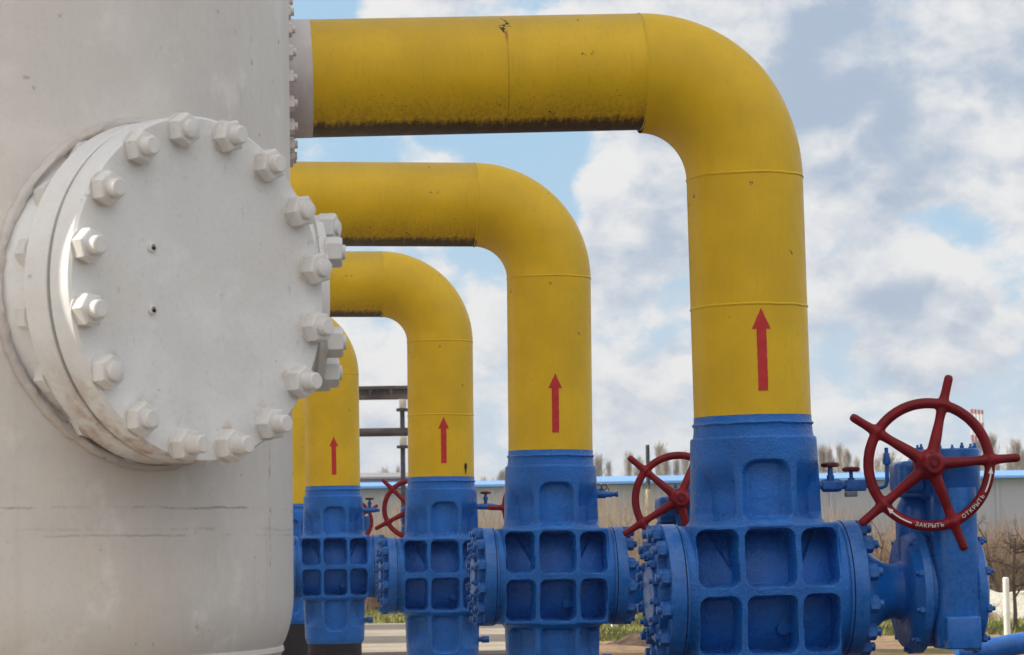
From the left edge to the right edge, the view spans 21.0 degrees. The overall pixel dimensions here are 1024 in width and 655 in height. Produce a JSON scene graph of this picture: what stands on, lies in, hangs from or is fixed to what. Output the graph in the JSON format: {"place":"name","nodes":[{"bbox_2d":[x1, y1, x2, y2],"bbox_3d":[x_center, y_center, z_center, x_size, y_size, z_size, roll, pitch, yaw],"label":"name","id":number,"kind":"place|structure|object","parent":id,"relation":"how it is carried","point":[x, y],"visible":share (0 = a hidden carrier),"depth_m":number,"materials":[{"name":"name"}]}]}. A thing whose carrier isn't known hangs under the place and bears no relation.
{"place":"outdoors","nodes":[
{"label":"outdoors","id":0,"kind":"place"},
{"bbox_2d":[360,472,407,481],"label":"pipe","id":1,"kind":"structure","parent":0,"point":[379,477],"depth_m":239.96,"materials":[{"name":"silver metal"}]},
{"bbox_2d":[365,603,404,623],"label":"grass","id":2,"kind":"structure","parent":0,"point":[377,615],"depth_m":74.92,"materials":[{"name":"green plant"}]},
{"bbox_2d":[360,480,504,533],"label":"long shed","id":3,"kind":"structure","parent":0,"point":[372,489],"depth_m":213.65,"materials":[{"name":"grey metal"}]},
{"bbox_2d":[362,623,505,651],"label":"concrete yard","id":4,"kind":"structure","parent":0,"point":[384,637],"depth_m":59.26,"materials":[{"name":"grey concrete"}]},
{"bbox_2d":[362,650,505,654],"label":"gravel","id":5,"kind":"structure","parent":0,"point":[493,652],"depth_m":49.98,"materials":[{"name":"grey gravel"}]},
{"bbox_2d":[281,503,377,654],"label":"ball valve","id":6,"kind":"object","parent":5,"relation":"on","point":[295,643],"visible":0.08,"depth_m":47.45,"materials":[{"name":"blue paint"}]},
{"bbox_2d":[292,398,305,503],"bbox_3d":[-5.246,1.739,47.867,3.496,2.666,1.100,0,-5,-6],"label":"gas pipe","id":7,"kind":"object","parent":6,"relation":"on","point":[298,444],"visible":0.04,"depth_m":47.69,"materials":[{"name":"yellow metal"}]},
{"bbox_2d":[606,632,649,646],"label":"earth bank","id":8,"kind":"structure","parent":0,"point":[633,639],"depth_m":51.39,"materials":[{"name":"soil"}]},
{"bbox_2d":[291,0,1023,480],"label":"sky","id":9,"kind":"structure","parent":0,"point":[907,116],"materials":[{"name":"blue"}]},
{"bbox_2d":[368,613,1023,652],"bbox_3d":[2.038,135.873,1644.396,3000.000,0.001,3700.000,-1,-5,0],"label":"ground","id":10,"kind":"structure","parent":0,"point":[925,651],"depth_m":48.54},
{"bbox_2d":[359,386,407,526],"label":"pipe bridge","id":11,"kind":"structure","parent":10,"relation":"on","point":[399,393],"depth_m":91.92,"materials":[{"name":"metal"}]},
{"bbox_2d":[378,464,389,472],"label":"poplar tree","id":12,"kind":"object","parent":10,"relation":"on","point":[385,470],"visible":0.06,"depth_m":277.83,"materials":[{"name":"grey plant"}]},
{"bbox_2d":[496,469,504,479],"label":"poplar tree","id":13,"kind":"object","parent":10,"relation":"on","point":[501,473],"visible":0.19,"depth_m":256.45,"materials":[{"name":"grey plant"}]},
{"bbox_2d":[466,449,689,654],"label":"ball valve","id":14,"kind":"object","parent":10,"relation":"on","point":[551,565],"visible":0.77,"depth_m":23.28,"materials":[{"name":"blue paint"}]},
{"bbox_2d":[290,161,592,450],"bbox_3d":[-1.056,-0.274,23.587,3.496,2.665,1.100,0,-5,-6],"label":"gas pipe","id":15,"kind":"object","parent":14,"relation":"on","point":[524,229],"visible":0.7,"depth_m":23.40,"materials":[{"name":"yellow metal"}]},
{"bbox_2d":[593,452,608,475],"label":"poplar tree","id":16,"kind":"object","parent":10,"relation":"on","point":[598,463],"visible":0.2,"depth_m":255.84,"materials":[{"name":"grey plant"}]},
{"bbox_2d":[605,459,612,475],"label":"poplar tree","id":17,"kind":"object","parent":10,"relation":"on","point":[608,465],"visible":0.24,"depth_m":292.27,"materials":[{"name":"grey plant"}]},
{"bbox_2d":[621,448,634,475],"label":"poplar tree","id":18,"kind":"object","parent":10,"relation":"on","point":[628,469],"visible":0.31,"depth_m":289.38,"materials":[{"name":"grey plant"}]},
{"bbox_2d":[631,453,643,475],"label":"poplar tree","id":19,"kind":"object","parent":10,"relation":"on","point":[637,471],"visible":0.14,"depth_m":281.77,"materials":[{"name":"grey plant"}]},
{"bbox_2d":[646,445,651,523],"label":"utility post","id":20,"kind":"object","parent":10,"relation":"on","point":[648,482],"visible":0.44,"depth_m":99.80,"materials":[{"name":"grey metal"}]},
{"bbox_2d":[653,439,670,475],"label":"poplar tree","id":21,"kind":"object","parent":10,"relation":"on","point":[658,449],"visible":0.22,"depth_m":285.64,"materials":[{"name":"grey plant"}]},
{"bbox_2d":[657,449,671,474],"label":"poplar tree","id":22,"kind":"object","parent":10,"relation":"on","point":[665,468],"visible":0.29,"depth_m":262.71,"materials":[{"name":"grey plant"}]},
{"bbox_2d":[669,459,682,474],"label":"poplar tree","id":23,"kind":"object","parent":10,"relation":"on","point":[676,465],"visible":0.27,"depth_m":290.29,"materials":[{"name":"grey plant"}]},
{"bbox_2d":[679,449,688,474],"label":"poplar tree","id":24,"kind":"object","parent":10,"relation":"on","point":[685,464],"visible":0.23,"depth_m":296.05,"materials":[{"name":"grey plant"}]},
{"bbox_2d":[363,471,1023,601],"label":"dry reeds","id":25,"kind":"object","parent":10,"relation":"on","point":[616,520],"visible":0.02,"depth_m":96.55,"materials":[{"name":"beige plant"}]},
{"bbox_2d":[365,498,1023,611],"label":"bare thicket","id":26,"kind":"object","parent":10,"relation":"on","point":[1000,570],"visible":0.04,"depth_m":85.73,"materials":[{"name":"brown plant"}]},
{"bbox_2d":[817,442,828,472],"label":"poplar tree","id":27,"kind":"object","parent":10,"relation":"on","point":[822,455],"visible":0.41,"depth_m":264.56,"materials":[{"name":"grey plant"}]},
{"bbox_2d":[824,445,836,472],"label":"poplar tree","id":28,"kind":"object","parent":10,"relation":"on","point":[829,454],"visible":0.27,"depth_m":298.16,"materials":[{"name":"grey plant"}]},
{"bbox_2d":[834,442,844,472],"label":"poplar tree","id":29,"kind":"object","parent":10,"relation":"on","point":[838,451],"visible":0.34,"depth_m":291.36,"materials":[{"name":"grey plant"}]},
{"bbox_2d":[835,446,853,472],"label":"poplar tree","id":30,"kind":"object","parent":10,"relation":"on","point":[846,458],"visible":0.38,"depth_m":271.86,"materials":[{"name":"grey plant"}]},
{"bbox_2d":[853,454,860,472],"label":"poplar tree","id":31,"kind":"object","parent":10,"relation":"on","point":[857,462],"visible":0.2,"depth_m":275.32,"materials":[{"name":"grey plant"}]},
{"bbox_2d":[862,516,889,563],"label":"shrub","id":32,"kind":"object","parent":10,"relation":"on","point":[880,557],"visible":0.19,"depth_m":75.75,"materials":[{"name":"brown plant"}]},
{"bbox_2d":[874,456,882,471],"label":"poplar tree","id":33,"kind":"object","parent":10,"relation":"on","point":[877,464],"visible":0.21,"depth_m":294.62,"materials":[{"name":"grey plant"}]},
{"bbox_2d":[874,449,902,471],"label":"poplar tree","id":34,"kind":"object","parent":10,"relation":"on","point":[893,457],"visible":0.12,"depth_m":276.67,"materials":[{"name":"grey plant"}]},
{"bbox_2d":[970,409,973,445],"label":"chimney","id":35,"kind":"object","parent":10,"relation":"on","point":[972,432],"visible":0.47,"depth_m":559.78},
{"bbox_2d":[974,409,976,442],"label":"chimney","id":36,"kind":"object","parent":10,"relation":"on","point":[975,414],"visible":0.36,"depth_m":561.09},
{"bbox_2d":[972,438,983,470],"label":"poplar tree","id":37,"kind":"object","parent":10,"relation":"on","point":[978,444],"visible":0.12,"depth_m":278.59,"materials":[{"name":"grey plant"}]},
{"bbox_2d":[977,410,979,440],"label":"chimney","id":38,"kind":"object","parent":10,"relation":"on","point":[978,415],"visible":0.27,"depth_m":562.08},
{"bbox_2d":[981,410,983,470],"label":"chimney","id":39,"kind":"object","parent":10,"relation":"on","point":[982,421],"visible":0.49,"depth_m":563.01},
{"bbox_2d":[977,512,1003,591],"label":"shrub","id":40,"kind":"object","parent":10,"relation":"on","point":[992,576],"visible":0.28,"depth_m":71.71,"materials":[{"name":"brown plant"}]},
{"bbox_2d":[981,431,1002,470],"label":"poplar tree","id":41,"kind":"object","parent":10,"relation":"on","point":[992,438],"visible":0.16,"depth_m":281.61,"materials":[{"name":"grey plant"}]},
{"bbox_2d":[985,520,1023,593],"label":"shrub","id":42,"kind":"object","parent":10,"relation":"on","point":[1000,547],"visible":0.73,"depth_m":63.98,"materials":[{"name":"brown plant"}]},
{"bbox_2d":[986,528,1023,629],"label":"shrub","id":43,"kind":"object","parent":10,"relation":"on","point":[1014,567],"visible":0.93,"depth_m":57.80,"materials":[{"name":"brown plant"}]},
{"bbox_2d":[989,590,1023,620],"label":"wall","id":44,"kind":"structure","parent":10,"relation":"on","point":[996,599],"depth_m":66.39,"materials":[{"name":"beige concrete"}]},
{"bbox_2d":[1003,577,1010,634],"bbox_3d":[9.254,5.279,51.731,0.124,1.210,0.124,-1,-5,0],"label":"marker post","id":45,"kind":"object","parent":10,"relation":"on","point":[1006,609],"visible":0.79,"depth_m":51.69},
{"bbox_2d":[1005,462,1015,469],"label":"poplar tree","id":46,"kind":"object","parent":10,"relation":"on","point":[1009,466],"visible":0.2,"depth_m":271.17,"materials":[{"name":"grey plant"}]},
{"bbox_2d":[1000,437,1023,469],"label":"poplar tree","id":47,"kind":"object","parent":10,"relation":"on","point":[1015,447],"visible":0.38,"depth_m":272.77,"materials":[{"name":"grey plant"}]},
{"bbox_2d":[1019,448,1023,469],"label":"poplar tree","id":48,"kind":"object","parent":10,"relation":"on","point":[1022,462],"visible":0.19,"depth_m":281.04,"materials":[{"name":"grey plant"}]},
{"label":"gravel apron","id":49,"kind":"structure","parent":10,"relation":"on","visible":0},
{"bbox_2d":[636,375,1019,654],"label":"ball valve","id":50,"kind":"object","parent":49,"relation":"on","point":[757,554],"visible":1,"depth_m":16.69,"materials":[{"name":"blue paint"}]},
{"bbox_2d":[289,0,810,417],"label":"gas pipe","id":51,"kind":"object","parent":50,"relation":"on","point":[708,105],"visible":0.77,"depth_m":16.78,"materials":[{"name":"yellow metal"}]},
{"bbox_2d":[954,632,1023,654],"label":"pipe","id":52,"kind":"object","parent":49,"relation":"on","point":[1010,644],"visible":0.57,"depth_m":18.93,"materials":[{"name":"blue metal"}]},
{"bbox_2d":[597,470,1023,551],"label":"long shed","id":53,"kind":"structure","parent":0,"point":[1007,490],"depth_m":199.60,"materials":[{"name":"grey metal"}]},
{"bbox_2d":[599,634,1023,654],"bbox_3d":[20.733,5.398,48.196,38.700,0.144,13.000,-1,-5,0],"label":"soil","id":54,"kind":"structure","parent":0,"point":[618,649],"depth_m":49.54,"materials":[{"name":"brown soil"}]},
{"bbox_2d":[600,613,1023,641],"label":"grass","id":55,"kind":"structure","parent":0,"point":[886,626],"depth_m":60.45,"materials":[{"name":"green plant"}]},
{"label":"yard","id":56,"kind":"structure","parent":0,"visible":0},
{"bbox_2d":[0,0,346,654],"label":"pressure vessel","id":57,"kind":"object","parent":56,"relation":"on","point":[173,342],"visible":1,"depth_m":9.43,"materials":[{"name":"white paint"}]},
{"bbox_2d":[293,479,407,654],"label":"ball valve","id":58,"kind":"object","parent":56,"relation":"on","point":[335,547],"visible":0.58,"depth_m":36.19,"materials":[{"name":"blue paint"}]},
{"bbox_2d":[305,317,359,485],"bbox_3d":[-3.764,0.782,36.505,3.496,2.666,1.100,-1,-5,-6],"label":"gas pipe","id":59,"kind":"object","parent":58,"relation":"on","point":[332,445],"visible":0.16,"depth_m":36.31,"materials":[{"name":"yellow metal"}]},
{"bbox_2d":[375,476,504,654],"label":"ball valve","id":60,"kind":"object","parent":56,"relation":"on","point":[422,581],"visible":0.45,"depth_m":29.81,"materials":[{"name":"blue paint"}]},
{"bbox_2d":[330,251,473,476],"bbox_3d":[-2.161,0.307,30.122,3.496,2.666,1.100,0,-5,-6],"label":"gas pipe","id":61,"kind":"object","parent":60,"relation":"on","point":[420,303],"visible":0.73,"depth_m":29.95,"materials":[{"name":"yellow metal"}]}
]}

